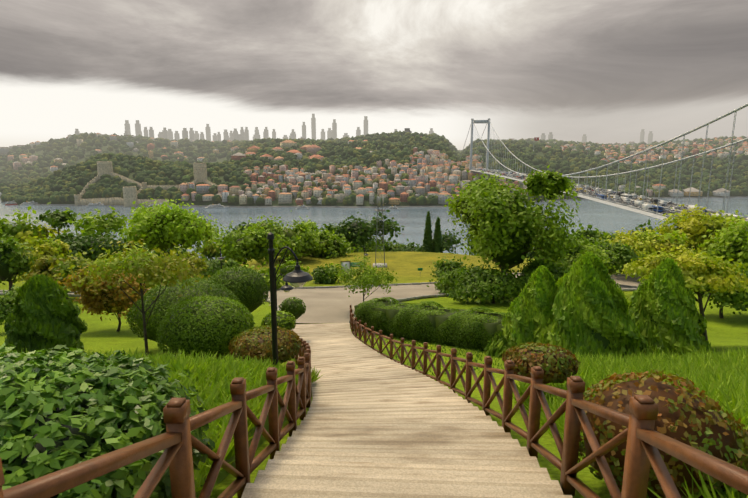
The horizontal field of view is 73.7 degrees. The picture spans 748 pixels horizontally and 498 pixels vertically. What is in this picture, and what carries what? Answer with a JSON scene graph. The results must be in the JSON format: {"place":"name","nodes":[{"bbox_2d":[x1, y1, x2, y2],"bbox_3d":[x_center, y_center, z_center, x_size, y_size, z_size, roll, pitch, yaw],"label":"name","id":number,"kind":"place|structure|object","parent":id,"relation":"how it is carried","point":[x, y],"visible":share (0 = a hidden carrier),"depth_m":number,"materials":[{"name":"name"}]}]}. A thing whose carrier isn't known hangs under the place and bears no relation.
{"place":"outdoors","nodes":[
{"label":"outdoors","id":0,"kind":"place"},
{"bbox_2d":[0,274,644,322],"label":"park road","id":1,"kind":"structure","parent":0,"point":[327,305],"depth_m":39.32,"materials":[{"name":"beige concrete"}]},
{"bbox_2d":[0,114,652,154],"bbox_3d":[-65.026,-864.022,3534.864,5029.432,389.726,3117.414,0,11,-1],"label":"city skyline","id":2,"kind":"structure","parent":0,"point":[168,134],"depth_m":4365.57,"materials":[{"name":"paint"}]},
{"bbox_2d":[0,202,715,259],"bbox_3d":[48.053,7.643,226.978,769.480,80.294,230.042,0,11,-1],"label":"trees","id":3,"kind":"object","parent":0,"point":[53,219],"depth_m":118.75,"materials":[{"name":"green plant"}]},
{"bbox_2d":[0,251,747,497],"bbox_3d":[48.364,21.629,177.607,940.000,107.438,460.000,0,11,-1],"label":"park ground","id":4,"kind":"structure","parent":0,"point":[98,335],"depth_m":27.24,"materials":[{"name":"green plant"}]},
{"bbox_2d":[0,343,214,497],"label":"glossy shrub","id":5,"kind":"object","parent":4,"relation":"on","point":[63,409],"visible":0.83,"depth_m":3.20,"materials":[{"name":"green plant"}]},
{"bbox_2d":[0,330,311,497],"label":"fence","id":6,"kind":"object","parent":4,"relation":"on","point":[177,441],"visible":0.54,"depth_m":3.46,"materials":[{"name":"paint"}]},
{"bbox_2d":[218,232,367,366],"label":"park lamps","id":7,"kind":"object","parent":4,"relation":"on","point":[297,275],"visible":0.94,"depth_m":10.06,"materials":[{"name":"metal"}]},
{"bbox_2d":[219,255,367,291],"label":"park lamp globes","id":8,"kind":"object","parent":7,"relation":"attached to","point":[298,284],"visible":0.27,"depth_m":9.60,"materials":[{"name":"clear glass"}]},
{"bbox_2d":[0,273,636,322],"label":"curb","id":9,"kind":"structure","parent":4,"relation":"on","point":[399,300],"depth_m":45.64,"materials":[{"name":"concrete"}]},
{"bbox_2d":[0,335,747,497],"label":"ground cover grass","id":10,"kind":"structure","parent":4,"relation":"on","point":[722,378],"depth_m":8.34,"materials":[{"name":"green plant"}]},
{"bbox_2d":[373,196,386,266],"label":"lattice mast","id":11,"kind":"object","parent":4,"relation":"on","point":[378,210],"visible":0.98,"depth_m":76.58,"materials":[{"name":"metal"}]},
{"bbox_2d":[341,261,422,274],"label":"park signs","id":12,"kind":"object","parent":4,"relation":"on","point":[348,263],"visible":0.52,"depth_m":54.91,"materials":[{"name":"metal"}]},
{"bbox_2d":[241,323,572,497],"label":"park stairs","id":13,"kind":"structure","parent":4,"relation":"on","point":[374,424],"depth_m":6.24,"materials":[{"name":"wood"}]},
{"bbox_2d":[350,305,747,497],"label":"fence","id":14,"kind":"object","parent":4,"relation":"on","point":[643,437],"visible":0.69,"depth_m":4.38,"materials":[{"name":"paint"}]},
{"bbox_2d":[0,192,747,259],"bbox_3d":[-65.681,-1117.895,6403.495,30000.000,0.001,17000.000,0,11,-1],"label":"river","id":15,"kind":"structure","parent":0,"point":[602,217],"depth_m":804.17,"materials":[{"name":"grey liquid"}]},
{"bbox_2d":[5,200,399,209],"bbox_3d":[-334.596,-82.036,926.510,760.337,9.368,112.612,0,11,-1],"label":"boats","id":16,"kind":"object","parent":15,"relation":"on","point":[218,206],"visible":0.88,"depth_m":917.51,"materials":[{"name":"paint"}]},
{"bbox_2d":[0,136,747,207],"bbox_3d":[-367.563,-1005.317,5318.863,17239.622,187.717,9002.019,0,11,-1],"label":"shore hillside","id":17,"kind":"structure","parent":0,"point":[366,204],"depth_m":1008.67,"materials":[{"name":"green plant"}]},
{"bbox_2d":[74,161,224,206],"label":"fortress","id":18,"kind":"structure","parent":17,"relation":"on","point":[130,193],"depth_m":975.44,"materials":[{"name":"stone"}]},
{"bbox_2d":[0,131,747,205],"bbox_3d":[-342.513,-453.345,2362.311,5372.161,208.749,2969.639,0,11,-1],"label":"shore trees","id":19,"kind":"object","parent":17,"relation":"on","point":[62,183],"visible":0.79,"depth_m":1243.08,"materials":[{"name":"green plant"}]},
{"bbox_2d":[7,133,747,204],"bbox_3d":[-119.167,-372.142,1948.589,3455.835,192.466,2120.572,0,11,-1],"label":"town houses","id":20,"kind":"structure","parent":17,"relation":"on","point":[293,177],"depth_m":1054.27,"materials":[{"name":"paint"}]},
{"bbox_2d":[460,103,747,220],"bbox_3d":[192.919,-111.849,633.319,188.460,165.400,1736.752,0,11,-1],"label":"suspension bridge","id":21,"kind":"structure","parent":17,"relation":"on","point":[633,208],"depth_m":302.69,"materials":[{"name":"paint"}]},
{"bbox_2d":[473,168,747,222],"bbox_3d":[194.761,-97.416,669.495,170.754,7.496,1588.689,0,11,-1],"label":"bridge deck","id":22,"kind":"structure","parent":21,"relation":"on","point":[638,203],"depth_m":327.76,"materials":[{"name":"paint"}]},
{"bbox_2d":[0,0,747,149],"label":"sky","id":23,"kind":"structure","parent":0,"point":[606,71],"materials":[{"name":"grey"}]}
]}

